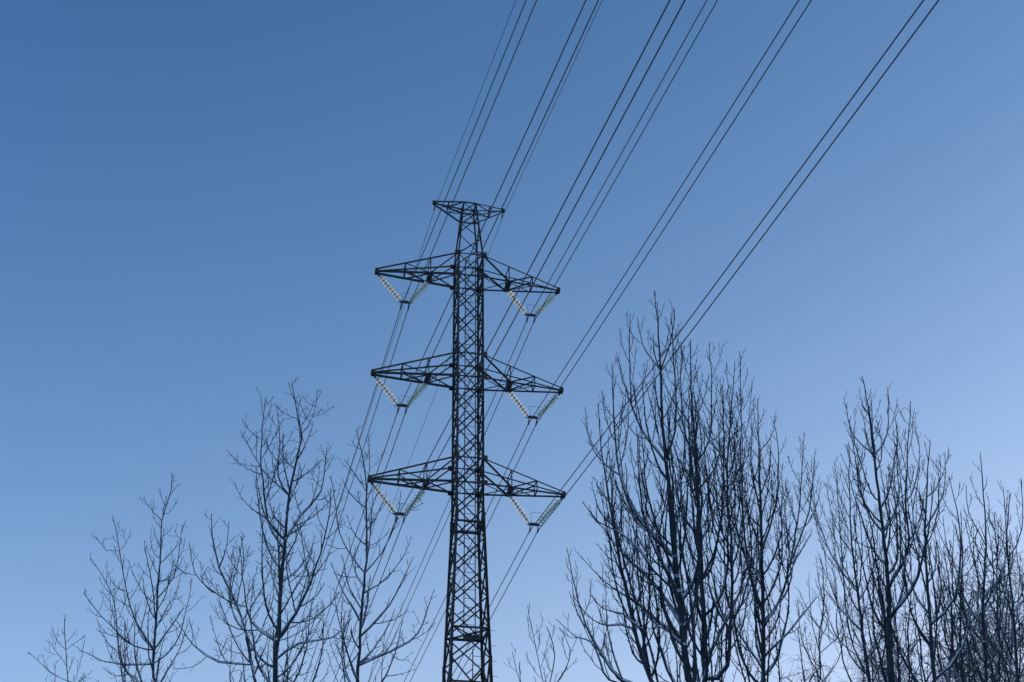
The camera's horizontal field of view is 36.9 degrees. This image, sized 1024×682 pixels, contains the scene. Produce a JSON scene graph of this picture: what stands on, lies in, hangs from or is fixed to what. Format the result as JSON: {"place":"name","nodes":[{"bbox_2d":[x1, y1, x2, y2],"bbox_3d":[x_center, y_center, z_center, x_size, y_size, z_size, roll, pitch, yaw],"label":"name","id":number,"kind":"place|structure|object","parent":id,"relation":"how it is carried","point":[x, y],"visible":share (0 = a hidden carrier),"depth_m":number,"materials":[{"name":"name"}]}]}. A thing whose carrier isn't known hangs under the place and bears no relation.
{"place":"outdoors","nodes":[
{"label":"outdoors","id":0,"kind":"place"},
{"bbox_2d":[0,0,1023,681],"label":"sky","id":1,"kind":"structure","parent":0,"point":[202,201],"materials":[{"name":"blue"}]},
{"bbox_3d":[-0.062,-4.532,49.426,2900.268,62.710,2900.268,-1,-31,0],"label":"ground","id":2,"kind":"structure","parent":0,"visible":0},
{"bbox_2d":[28,614,98,681],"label":"bare tree","id":3,"kind":"object","parent":2,"relation":"on","point":[84,676],"visible":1,"depth_m":28.49,"materials":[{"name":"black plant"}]},
{"bbox_2d":[72,475,204,681],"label":"bare tree","id":4,"kind":"object","parent":2,"relation":"on","point":[148,643],"visible":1,"depth_m":28.43,"materials":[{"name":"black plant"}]},
{"bbox_2d":[169,514,293,681],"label":"bare tree","id":5,"kind":"object","parent":2,"relation":"on","point":[249,650],"visible":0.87,"depth_m":26.36,"materials":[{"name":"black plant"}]},
{"bbox_2d":[210,378,351,681],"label":"bare tree","id":6,"kind":"object","parent":2,"relation":"on","point":[278,635],"visible":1,"depth_m":25.73,"materials":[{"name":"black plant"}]},
{"bbox_2d":[321,426,435,681],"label":"bare tree","id":7,"kind":"object","parent":2,"relation":"on","point":[364,660],"visible":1,"depth_m":27.54,"materials":[{"name":"brown plant"}]},
{"bbox_2d":[367,200,565,681],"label":"lattice pylon","id":8,"kind":"object","parent":2,"relation":"on","point":[479,527],"visible":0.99,"depth_m":87.53,"materials":[{"name":"metal"}]},
{"bbox_2d":[280,0,515,681],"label":"earth wire","id":9,"kind":"object","parent":8,"relation":"attached to","point":[422,247],"visible":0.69,"depth_m":96.40,"materials":[{"name":"metal"}]},
{"bbox_2d":[372,484,425,522],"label":"insulator string","id":10,"kind":"object","parent":8,"relation":"hanging from","point":[408,506],"visible":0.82,"depth_m":84.66,"materials":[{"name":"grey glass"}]},
{"bbox_2d":[333,0,670,681],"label":"conductor","id":11,"kind":"object","parent":10,"relation":"hanging from","point":[525,277],"visible":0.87,"depth_m":59.83,"materials":[{"name":"metal"}]},
{"bbox_2d":[340,0,685,681],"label":"conductor","id":12,"kind":"object","parent":10,"relation":"hanging from","point":[533,284],"visible":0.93,"depth_m":60.34,"materials":[{"name":"metal"}]},
{"bbox_2d":[375,377,427,414],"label":"insulator string","id":13,"kind":"object","parent":8,"relation":"hanging from","point":[420,389],"visible":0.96,"depth_m":88.17,"materials":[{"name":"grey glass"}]},
{"bbox_2d":[304,0,585,680],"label":"conductor","id":14,"kind":"object","parent":13,"relation":"hanging from","point":[459,278],"visible":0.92,"depth_m":72.43,"materials":[{"name":"metal"}]},
{"bbox_2d":[310,0,598,680],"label":"conductor","id":15,"kind":"object","parent":13,"relation":"hanging from","point":[467,282],"visible":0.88,"depth_m":72.86,"materials":[{"name":"metal"}]},
{"bbox_2d":[379,276,428,310],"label":"insulator string","id":16,"kind":"object","parent":8,"relation":"hanging from","point":[422,288],"visible":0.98,"depth_m":91.80,"materials":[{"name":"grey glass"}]},
{"bbox_2d":[281,0,526,680],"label":"conductor","id":17,"kind":"object","parent":16,"relation":"hanging from","point":[412,279],"visible":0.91,"depth_m":86.12,"materials":[{"name":"metal"}]},
{"bbox_2d":[286,0,536,681],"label":"conductor","id":18,"kind":"object","parent":16,"relation":"hanging from","point":[421,277],"visible":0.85,"depth_m":86.07,"materials":[{"name":"metal"}]},
{"bbox_2d":[323,1,601,680],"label":"earth wire","id":19,"kind":"object","parent":8,"relation":"attached to","point":[476,285],"visible":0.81,"depth_m":97.24,"materials":[{"name":"metal"}]},
{"bbox_2d":[507,289,555,323],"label":"insulator string","id":20,"kind":"object","parent":8,"relation":"hanging from","point":[551,298],"visible":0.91,"depth_m":93.23,"materials":[{"name":"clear glass"}]},
{"bbox_2d":[369,0,706,679],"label":"conductor","id":21,"kind":"object","parent":20,"relation":"hanging from","point":[551,277],"visible":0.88,"depth_m":85.26,"materials":[{"name":"metal"}]},
{"bbox_2d":[373,0,717,681],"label":"conductor","id":22,"kind":"object","parent":20,"relation":"hanging from","point":[557,281],"visible":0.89,"depth_m":85.64,"materials":[{"name":"metal"}]},
{"bbox_2d":[508,390,558,425],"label":"insulator string","id":23,"kind":"object","parent":8,"relation":"hanging from","point":[555,398],"visible":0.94,"depth_m":89.59,"materials":[{"name":"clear glass"}]},
{"bbox_2d":[404,0,798,681],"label":"conductor","id":24,"kind":"object","parent":23,"relation":"hanging from","point":[622,278],"visible":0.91,"depth_m":72.36,"materials":[{"name":"metal"}]},
{"bbox_2d":[410,0,811,680],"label":"conductor","id":25,"kind":"object","parent":23,"relation":"hanging from","point":[622,292],"visible":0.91,"depth_m":72.58,"materials":[{"name":"metal"}]},
{"bbox_2d":[509,495,560,532],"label":"insulator string","id":26,"kind":"object","parent":8,"relation":"hanging from","point":[548,512],"visible":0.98,"depth_m":86.07,"materials":[{"name":"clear glass"}]},
{"bbox_2d":[452,0,923,675],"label":"conductor","id":27,"kind":"object","parent":26,"relation":"hanging from","point":[726,268],"visible":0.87,"depth_m":59.13,"materials":[{"name":"metal"}]},
{"bbox_2d":[457,0,938,678],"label":"conductor","id":28,"kind":"object","parent":26,"relation":"hanging from","point":[729,280],"visible":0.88,"depth_m":59.27,"materials":[{"name":"metal"}]},
{"bbox_2d":[507,602,576,681],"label":"young tree","id":29,"kind":"object","parent":2,"relation":"on","point":[544,652],"visible":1,"depth_m":27.08,"materials":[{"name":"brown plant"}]},
{"bbox_2d":[556,291,714,681],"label":"bare tree","id":30,"kind":"object","parent":2,"relation":"on","point":[674,585],"visible":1,"depth_m":23.75,"materials":[{"name":"brown plant"}]},
{"bbox_2d":[645,338,772,681],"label":"bare tree","id":31,"kind":"object","parent":2,"relation":"on","point":[703,614],"visible":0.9,"depth_m":25.49,"materials":[{"name":"brown plant"}]},
{"bbox_2d":[712,394,824,681],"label":"bare tree","id":32,"kind":"object","parent":2,"relation":"on","point":[763,621],"visible":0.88,"depth_m":26.88,"materials":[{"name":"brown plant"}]},
{"bbox_2d":[773,628,832,681],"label":"birch tree","id":33,"kind":"object","parent":2,"relation":"on","point":[803,674],"visible":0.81,"depth_m":45.41,"materials":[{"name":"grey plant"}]},
{"bbox_2d":[788,554,853,681],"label":"bare tree","id":34,"kind":"object","parent":2,"relation":"on","point":[819,654],"visible":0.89,"depth_m":32.34,"materials":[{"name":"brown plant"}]},
{"bbox_2d":[794,442,903,681],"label":"bare tree","id":35,"kind":"object","parent":2,"relation":"on","point":[851,583],"visible":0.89,"depth_m":28.84,"materials":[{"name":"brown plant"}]},
{"bbox_2d":[829,584,919,681],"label":"birch tree","id":36,"kind":"object","parent":2,"relation":"on","point":[875,658],"visible":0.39,"depth_m":48.90,"materials":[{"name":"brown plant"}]},
{"bbox_2d":[842,375,942,681],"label":"bare tree","id":37,"kind":"object","parent":2,"relation":"on","point":[885,625],"visible":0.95,"depth_m":24.76,"materials":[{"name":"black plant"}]},
{"bbox_2d":[862,620,939,681],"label":"birch tree","id":38,"kind":"object","parent":2,"relation":"on","point":[900,663],"visible":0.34,"depth_m":46.09,"materials":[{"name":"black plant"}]},
{"bbox_2d":[879,552,938,681],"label":"bare tree","id":39,"kind":"object","parent":2,"relation":"on","point":[910,651],"visible":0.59,"depth_m":32.34,"materials":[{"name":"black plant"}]},
{"bbox_2d":[876,434,982,681],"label":"bare tree","id":40,"kind":"object","parent":2,"relation":"on","point":[931,643],"visible":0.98,"depth_m":23.76,"materials":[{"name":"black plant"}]},
{"bbox_2d":[900,627,959,681],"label":"birch tree","id":41,"kind":"object","parent":2,"relation":"on","point":[917,650],"visible":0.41,"depth_m":43.38,"materials":[{"name":"brown plant"}]},
{"bbox_2d":[910,604,994,681],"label":"birch tree","id":42,"kind":"object","parent":2,"relation":"on","point":[941,648],"visible":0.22,"depth_m":42.29,"materials":[{"name":"brown plant"}]},
{"bbox_2d":[921,512,987,681],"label":"bare tree","id":43,"kind":"object","parent":2,"relation":"on","point":[961,662],"visible":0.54,"depth_m":30.41,"materials":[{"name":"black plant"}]},
{"bbox_2d":[918,551,1023,681],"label":"birch tree","id":44,"kind":"object","parent":2,"relation":"on","point":[978,649],"visible":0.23,"depth_m":41.74,"materials":[{"name":"brown plant"}]},
{"bbox_2d":[940,451,1018,681],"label":"bare tree","id":45,"kind":"object","parent":2,"relation":"on","point":[971,630],"visible":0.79,"depth_m":26.10,"materials":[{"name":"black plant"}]},
{"bbox_2d":[953,596,1023,681],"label":"birch tree","id":46,"kind":"object","parent":2,"relation":"on","point":[1022,676],"visible":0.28,"depth_m":39.51,"materials":[{"name":"brown plant"}]},
{"bbox_2d":[965,548,1023,680],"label":"birch tree","id":47,"kind":"object","parent":2,"relation":"on","point":[1015,613],"visible":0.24,"depth_m":45.36,"materials":[{"name":"brown plant"}]},
{"bbox_2d":[966,519,1023,681],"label":"bare tree","id":48,"kind":"object","parent":2,"relation":"on","point":[1007,635],"visible":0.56,"depth_m":29.28,"materials":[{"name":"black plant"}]},
{"bbox_2d":[970,480,1023,681],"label":"bare tree","id":49,"kind":"object","parent":2,"relation":"on","point":[1016,676],"visible":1,"depth_m":24.67,"materials":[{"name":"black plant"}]}
]}

